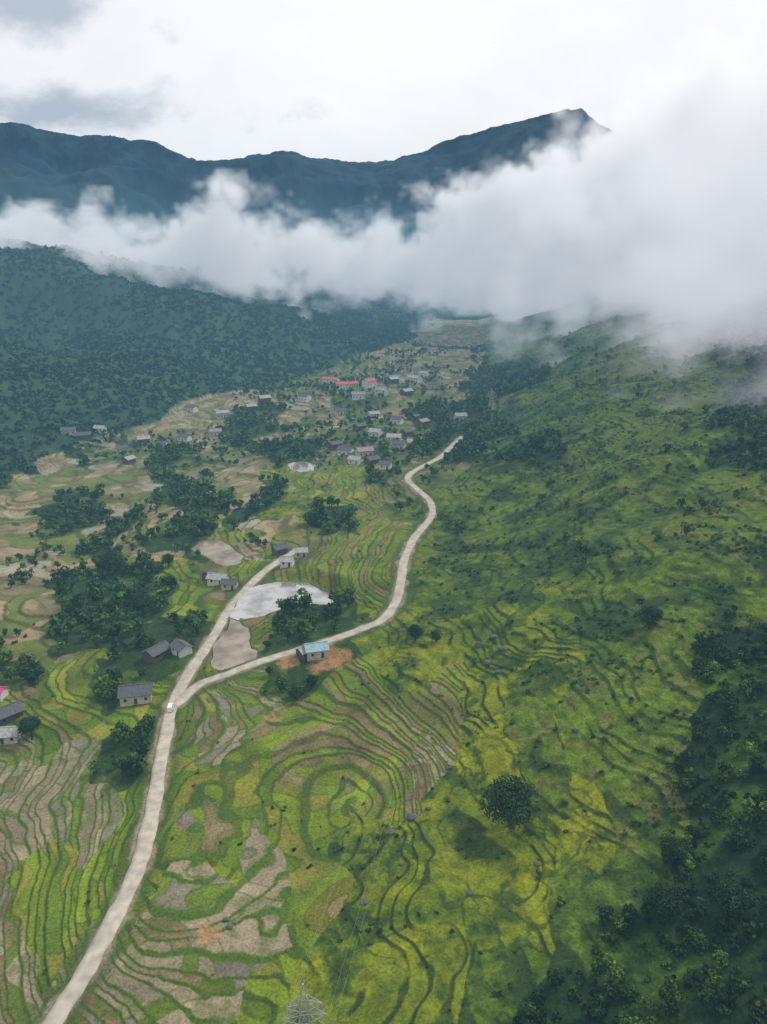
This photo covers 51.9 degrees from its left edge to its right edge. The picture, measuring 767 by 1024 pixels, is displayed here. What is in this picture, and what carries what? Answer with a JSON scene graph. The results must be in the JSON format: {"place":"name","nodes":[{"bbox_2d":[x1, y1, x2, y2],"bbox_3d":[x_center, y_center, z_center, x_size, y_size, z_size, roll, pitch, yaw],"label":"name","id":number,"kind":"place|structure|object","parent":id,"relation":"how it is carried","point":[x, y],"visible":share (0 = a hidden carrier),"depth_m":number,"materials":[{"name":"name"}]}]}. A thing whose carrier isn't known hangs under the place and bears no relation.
{"place":"outdoors","nodes":[
{"label":"outdoors","id":0,"kind":"place"},
{"bbox_2d":[42,549,294,1023],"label":"road","id":1,"kind":"structure","parent":0,"point":[74,989],"depth_m":215.57,"materials":[{"name":"concrete"}]},
{"bbox_2d":[167,703,173,711],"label":"white van","id":2,"kind":"object","parent":1,"relation":"on","point":[170,706],"visible":1,"depth_m":283.34,"materials":[{"name":"paint"}]},
{"bbox_2d":[192,540,243,565],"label":"pond","id":3,"kind":"structure","parent":0,"point":[220,552],"depth_m":431.64,"materials":[{"name":"liquid"}]},
{"bbox_2d":[211,618,257,669],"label":"pond","id":4,"kind":"structure","parent":0,"point":[231,647],"depth_m":321.04,"materials":[{"name":"liquid"}]},
{"bbox_2d":[230,581,332,619],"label":"pond","id":5,"kind":"structure","parent":0,"point":[257,601],"depth_m":368.78,"materials":[{"name":"liquid"}]},
{"bbox_2d":[287,462,315,471],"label":"pond","id":6,"kind":"structure","parent":0,"point":[301,466],"depth_m":614.92,"materials":[{"name":"liquid"}]},
{"bbox_2d":[173,436,462,706],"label":"road","id":7,"kind":"structure","parent":0,"point":[191,690],"depth_m":328.75,"materials":[{"name":"concrete"}]},
{"bbox_2d":[0,108,766,1023],"bbox_3d":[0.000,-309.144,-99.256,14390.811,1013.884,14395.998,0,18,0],"label":"terrain","id":8,"kind":"structure","parent":0,"point":[500,216],"depth_m":310.88,"materials":[{"name":"green plant"}]},
{"bbox_2d":[0,686,8,701],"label":"farmhouse","id":9,"kind":"object","parent":8,"relation":"on","point":[4,693],"visible":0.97,"depth_m":299.43,"materials":[{"name":"pink"}]},
{"bbox_2d":[0,726,20,744],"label":"farmhouse","id":10,"kind":"object","parent":8,"relation":"on","point":[8,734],"visible":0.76,"depth_m":275.07,"materials":[{"name":"paint"}]},
{"bbox_2d":[0,700,24,725],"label":"farmhouse","id":11,"kind":"object","parent":8,"relation":"on","point":[10,712],"visible":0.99,"depth_m":286.55,"materials":[{"name":"grey stone"}]},
{"bbox_2d":[16,713,41,739],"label":"broadleaf tree","id":12,"kind":"object","parent":8,"relation":"on","point":[28,725],"visible":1,"depth_m":273.38,"materials":[{"name":"green plant"}]},
{"bbox_2d":[60,426,75,435],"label":"farmhouse","id":13,"kind":"object","parent":8,"relation":"on","point":[69,430],"visible":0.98,"depth_m":719.09,"materials":[{"name":"paint"}]},
{"bbox_2d":[75,431,90,440],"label":"farmhouse","id":14,"kind":"object","parent":8,"relation":"on","point":[85,435],"visible":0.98,"depth_m":719.39,"materials":[{"name":"grey stone"}]},
{"bbox_2d":[92,425,107,433],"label":"farmhouse","id":15,"kind":"object","parent":8,"relation":"on","point":[99,428],"visible":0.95,"depth_m":748.69,"materials":[{"name":"white metal"}]},
{"bbox_2d":[98,550,126,574],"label":"broadleaf tree","id":16,"kind":"object","parent":8,"relation":"on","point":[111,558],"visible":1,"depth_m":409.82,"materials":[{"name":"green plant"}]},
{"bbox_2d":[115,444,128,452],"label":"farmhouse","id":17,"kind":"object","parent":8,"relation":"on","point":[120,448],"visible":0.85,"depth_m":709.16,"materials":[{"name":"paint"}]},
{"bbox_2d":[122,454,136,464],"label":"farmhouse","id":18,"kind":"object","parent":8,"relation":"on","point":[129,459],"visible":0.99,"depth_m":656.31,"materials":[{"name":"white"}]},
{"bbox_2d":[117,682,153,706],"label":"farmhouse","id":19,"kind":"object","parent":8,"relation":"on","point":[132,694],"visible":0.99,"depth_m":290.09,"materials":[{"name":"paint"}]},
{"bbox_2d":[130,588,156,613],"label":"broadleaf tree","id":20,"kind":"object","parent":8,"relation":"on","point":[143,601],"visible":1,"depth_m":358.94,"materials":[{"name":"green plant"}]},
{"bbox_2d":[136,435,150,443],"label":"farmhouse","id":21,"kind":"object","parent":8,"relation":"on","point":[143,439],"visible":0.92,"depth_m":746.95,"materials":[{"name":"white metal"}]},
{"bbox_2d":[140,640,170,662],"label":"farmhouse","id":22,"kind":"object","parent":8,"relation":"on","point":[159,651],"visible":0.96,"depth_m":315.38,"materials":[{"name":"grey stone"}]},
{"bbox_2d":[155,441,169,447],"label":"farmhouse","id":23,"kind":"object","parent":8,"relation":"on","point":[163,442],"visible":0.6,"depth_m":715.41,"materials":[{"name":"grey stone"}]},
{"bbox_2d":[160,553,174,566],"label":"broadleaf tree","id":24,"kind":"object","parent":8,"relation":"on","point":[167,558],"visible":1,"depth_m":414.39,"materials":[{"name":"green plant"}]},
{"bbox_2d":[169,638,193,657],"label":"farmhouse","id":25,"kind":"object","parent":8,"relation":"on","point":[180,648],"visible":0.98,"depth_m":316.40,"materials":[{"name":"grey stone"}]},
{"bbox_2d":[176,433,191,441],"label":"farmhouse","id":26,"kind":"object","parent":8,"relation":"on","point":[184,437],"visible":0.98,"depth_m":756.03,"materials":[{"name":"grey stone"}]},
{"bbox_2d":[184,404,197,412],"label":"farmhouse","id":27,"kind":"object","parent":8,"relation":"on","point":[192,408],"visible":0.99,"depth_m":860.03,"materials":[{"name":"grey stone"}]},
{"bbox_2d":[201,567,218,580],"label":"farmhouse","id":28,"kind":"object","parent":8,"relation":"on","point":[211,569],"visible":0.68,"depth_m":396.21,"materials":[{"name":"grey stone"}]},
{"bbox_2d":[209,428,221,435],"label":"farmhouse","id":29,"kind":"object","parent":8,"relation":"on","point":[214,431],"visible":0.89,"depth_m":776.86,"materials":[{"name":"paint"}]},
{"bbox_2d":[205,572,228,585],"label":"farmhouse","id":30,"kind":"object","parent":8,"relation":"on","point":[213,578],"visible":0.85,"depth_m":388.51,"materials":[{"name":"white"}]},
{"bbox_2d":[215,409,229,418],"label":"farmhouse","id":31,"kind":"object","parent":8,"relation":"on","point":[219,414],"visible":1,"depth_m":828.84,"materials":[{"name":"paint"}]},
{"bbox_2d":[219,578,238,590],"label":"farmhouse","id":32,"kind":"object","parent":8,"relation":"on","point":[228,584],"visible":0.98,"depth_m":381.15,"materials":[{"name":"paint"}]},
{"bbox_2d":[244,403,257,410],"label":"farmhouse","id":33,"kind":"object","parent":8,"relation":"on","point":[248,407],"visible":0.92,"depth_m":847.37,"materials":[{"name":"white"}]},
{"bbox_2d":[258,394,271,402],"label":"farmhouse","id":34,"kind":"object","parent":8,"relation":"on","point":[264,398],"visible":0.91,"depth_m":871.34,"materials":[{"name":"white"}]},
{"bbox_2d":[270,542,289,555],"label":"farmhouse","id":35,"kind":"object","parent":8,"relation":"on","point":[280,549],"visible":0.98,"depth_m":414.69,"materials":[{"name":"grey stone"}]},
{"bbox_2d":[279,556,295,568],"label":"farmhouse","id":36,"kind":"object","parent":8,"relation":"on","point":[286,561],"visible":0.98,"depth_m":395.35,"materials":[{"name":"white"}]},
{"bbox_2d":[293,547,307,558],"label":"farmhouse","id":37,"kind":"object","parent":8,"relation":"on","point":[300,552],"visible":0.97,"depth_m":407.84,"materials":[{"name":"paint"}]},
{"bbox_2d":[294,645,306,661],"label":"farmhouse","id":38,"kind":"object","parent":8,"relation":"on","point":[301,653],"visible":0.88,"depth_m":303.64,"materials":[{"name":"grey stone"}]},
{"bbox_2d":[282,983,326,1023],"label":"transmission tower","id":39,"kind":"structure","parent":8,"relation":"on","point":[307,1005],"depth_m":138.92,"materials":[{"name":"metal"}]},
{"bbox_2d":[284,399,496,1021],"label":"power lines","id":40,"kind":"object","parent":39,"relation":"attached to","point":[351,834],"visible":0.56,"depth_m":182.85,"materials":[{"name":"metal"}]},
{"bbox_2d":[297,393,311,401],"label":"farmhouse","id":41,"kind":"object","parent":8,"relation":"on","point":[304,397],"visible":1,"depth_m":870.72,"materials":[{"name":"white paint"}]},
{"bbox_2d":[302,641,329,660],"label":"farmhouse","id":42,"kind":"object","parent":8,"relation":"on","point":[316,650],"visible":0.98,"depth_m":303.58,"materials":[{"name":"paint"}]},
{"bbox_2d":[0,222,640,477],"bbox_3d":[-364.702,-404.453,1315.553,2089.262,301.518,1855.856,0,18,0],"label":"forest","id":43,"kind":"object","parent":8,"relation":"on","point":[324,321],"visible":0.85,"depth_m":1194.60,"materials":[{"name":"green plant"}]},
{"bbox_2d":[321,376,339,383],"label":"farmhouse","id":44,"kind":"object","parent":8,"relation":"on","point":[326,379],"visible":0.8,"depth_m":1035.87,"materials":[{"name":"metal"}]},
{"bbox_2d":[326,440,341,450],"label":"farmhouse","id":45,"kind":"object","parent":8,"relation":"on","point":[333,445],"visible":0.86,"depth_m":648.30,"materials":[{"name":"grey stone"}]},
{"bbox_2d":[334,407,346,415],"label":"farmhouse","id":46,"kind":"object","parent":8,"relation":"on","point":[339,411],"visible":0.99,"depth_m":803.87,"materials":[{"name":"paint"}]},
{"bbox_2d":[336,381,351,389],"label":"farmhouse","id":47,"kind":"object","parent":8,"relation":"on","point":[344,384],"visible":0.77,"depth_m":914.47,"materials":[{"name":"red tile"}]},
{"bbox_2d":[337,445,353,455],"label":"farmhouse","id":48,"kind":"object","parent":8,"relation":"on","point":[345,450],"visible":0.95,"depth_m":624.08,"materials":[{"name":"grey stone"}]},
{"bbox_2d":[347,455,362,464],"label":"farmhouse","id":49,"kind":"object","parent":8,"relation":"on","point":[354,459],"visible":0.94,"depth_m":586.42,"materials":[{"name":"white"}]},
{"bbox_2d":[352,381,358,386],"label":"farmhouse","id":50,"kind":"object","parent":8,"relation":"on","point":[355,383],"visible":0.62,"depth_m":927.48,"materials":[{"name":"paint"}]},
{"bbox_2d":[351,391,365,399],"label":"farmhouse","id":51,"kind":"object","parent":8,"relation":"on","point":[357,395],"visible":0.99,"depth_m":852.32,"materials":[{"name":"white"}]},
{"bbox_2d":[352,422,366,430],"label":"farmhouse","id":52,"kind":"object","parent":8,"relation":"on","point":[361,425],"visible":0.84,"depth_m":702.57,"materials":[{"name":"grey stone"}]},
{"bbox_2d":[354,446,374,456],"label":"farmhouse","id":53,"kind":"object","parent":8,"relation":"on","point":[364,451],"visible":0.91,"depth_m":604.05,"materials":[{"name":"paint"}]},
{"bbox_2d":[361,377,376,389],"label":"farmhouse","id":54,"kind":"object","parent":8,"relation":"on","point":[367,383],"visible":0.91,"depth_m":905.58,"materials":[{"name":"white tile"}]},
{"bbox_2d":[363,454,380,464],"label":"farmhouse","id":55,"kind":"object","parent":8,"relation":"on","point":[374,459],"visible":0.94,"depth_m":572.03,"materials":[{"name":"grey metal"}]},
{"bbox_2d":[367,410,380,416],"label":"farmhouse","id":56,"kind":"object","parent":8,"relation":"on","point":[371,413],"visible":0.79,"depth_m":767.43,"materials":[{"name":"paint"}]},
{"bbox_2d":[367,428,383,436],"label":"farmhouse","id":57,"kind":"object","parent":8,"relation":"on","point":[376,432],"visible":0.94,"depth_m":678.52,"materials":[{"name":"white"}]},
{"bbox_2d":[374,387,387,395],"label":"farmhouse","id":58,"kind":"object","parent":8,"relation":"on","point":[384,390],"visible":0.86,"depth_m":860.63,"materials":[{"name":"white paint"}]},
{"bbox_2d":[0,250,766,1023],"bbox_3d":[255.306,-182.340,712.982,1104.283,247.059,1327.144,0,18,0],"label":"scrub and trees","id":59,"kind":"object","parent":8,"relation":"on","point":[146,564],"visible":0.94,"depth_m":396.39,"materials":[{"name":"green plant"}]},
{"bbox_2d":[378,460,391,469],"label":"farmhouse","id":60,"kind":"object","parent":8,"relation":"on","point":[385,464],"visible":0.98,"depth_m":550.57,"materials":[{"name":"grey stone"}]},
{"bbox_2d":[387,376,399,383],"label":"farmhouse","id":61,"kind":"object","parent":8,"relation":"on","point":[393,380],"visible":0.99,"depth_m":940.08,"materials":[{"name":"blue metal"}]},
{"bbox_2d":[386,433,401,441],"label":"farmhouse","id":62,"kind":"object","parent":8,"relation":"on","point":[390,437],"visible":0.73,"depth_m":647.53,"materials":[{"name":"paint"}]},
{"bbox_2d":[389,415,403,424],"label":"farmhouse","id":63,"kind":"object","parent":8,"relation":"on","point":[398,420],"visible":0.99,"depth_m":711.41,"materials":[{"name":"grey stone"}]},
{"bbox_2d":[392,440,407,448],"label":"farmhouse","id":64,"kind":"object","parent":8,"relation":"on","point":[400,444],"visible":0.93,"depth_m":619.50,"materials":[{"name":"paint"}]},
{"bbox_2d":[222,634,578,929],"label":"boulders","id":65,"kind":"object","parent":8,"relation":"on","point":[411,817],"visible":1,"depth_m":222.72,"materials":[{"name":"grey stone"}]},
{"bbox_2d":[399,388,413,395],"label":"farmhouse","id":66,"kind":"object","parent":8,"relation":"on","point":[406,391],"visible":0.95,"depth_m":878.13,"materials":[{"name":"grey"}]},
{"bbox_2d":[400,428,413,436],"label":"farmhouse","id":67,"kind":"object","parent":8,"relation":"on","point":[407,431],"visible":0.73,"depth_m":677.13,"materials":[{"name":"grey stone"}]},
{"bbox_2d":[407,624,423,641],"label":"broadleaf tree","id":68,"kind":"object","parent":8,"relation":"on","point":[415,630],"visible":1,"depth_m":299.36,"materials":[{"name":"green plant"}]},
{"bbox_2d":[408,374,422,382],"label":"farmhouse","id":69,"kind":"object","parent":8,"relation":"on","point":[416,378],"visible":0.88,"depth_m":972.99,"materials":[{"name":"white"}]},
{"bbox_2d":[416,417,429,426],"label":"farmhouse","id":70,"kind":"object","parent":8,"relation":"on","point":[424,421],"visible":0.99,"depth_m":709.31,"materials":[{"name":"grey stone"}]},
{"bbox_2d":[418,371,428,376],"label":"farmhouse","id":71,"kind":"object","parent":8,"relation":"on","point":[424,373],"visible":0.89,"depth_m":1019.29,"materials":[{"name":"white"}]},
{"bbox_2d":[425,381,437,388],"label":"farmhouse","id":72,"kind":"object","parent":8,"relation":"on","point":[431,384],"visible":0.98,"depth_m":922.00,"materials":[{"name":"paint"}]},
{"bbox_2d":[429,630,442,641],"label":"broadleaf tree","id":73,"kind":"object","parent":8,"relation":"on","point":[435,635],"visible":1,"depth_m":298.12,"materials":[{"name":"green plant"}]},
{"bbox_2d":[453,412,466,421],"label":"farmhouse","id":74,"kind":"object","parent":8,"relation":"on","point":[461,415],"visible":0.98,"depth_m":732.53,"materials":[{"name":"paint"}]},
{"bbox_2d":[486,390,496,409],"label":"transmission tower","id":75,"kind":"structure","parent":8,"relation":"on","point":[492,391],"depth_m":712.34,"materials":[{"name":"metal"}]},
{"bbox_2d":[479,772,537,831],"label":"broadleaf tree","id":76,"kind":"object","parent":8,"relation":"on","point":[511,800],"visible":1,"depth_m":207.60,"materials":[{"name":"green plant"}]},
{"bbox_2d":[530,436,546,450],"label":"broadleaf tree","id":77,"kind":"object","parent":8,"relation":"on","point":[538,439],"visible":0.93,"depth_m":500.58,"materials":[{"name":"green plant"}]},
{"bbox_2d":[637,604,664,629],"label":"broadleaf tree","id":78,"kind":"object","parent":8,"relation":"on","point":[651,614],"visible":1,"depth_m":260.85,"materials":[{"name":"green plant"}]},
{"bbox_2d":[645,881,686,924],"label":"broadleaf tree","id":79,"kind":"object","parent":8,"relation":"on","point":[664,903],"visible":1,"depth_m":171.35,"materials":[{"name":"green plant"}]},
{"bbox_2d":[659,833,693,866],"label":"broadleaf tree","id":80,"kind":"object","parent":8,"relation":"on","point":[671,850],"visible":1,"depth_m":185.25,"materials":[{"name":"green plant"}]},
{"bbox_2d":[706,878,761,926],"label":"broadleaf tree","id":81,"kind":"object","parent":8,"relation":"on","point":[733,901],"visible":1,"depth_m":167.58,"materials":[{"name":"green plant"}]},
{"bbox_2d":[0,0,766,163],"label":"sky","id":82,"kind":"structure","parent":0,"point":[343,80],"materials":[{"name":"white"}]}
]}

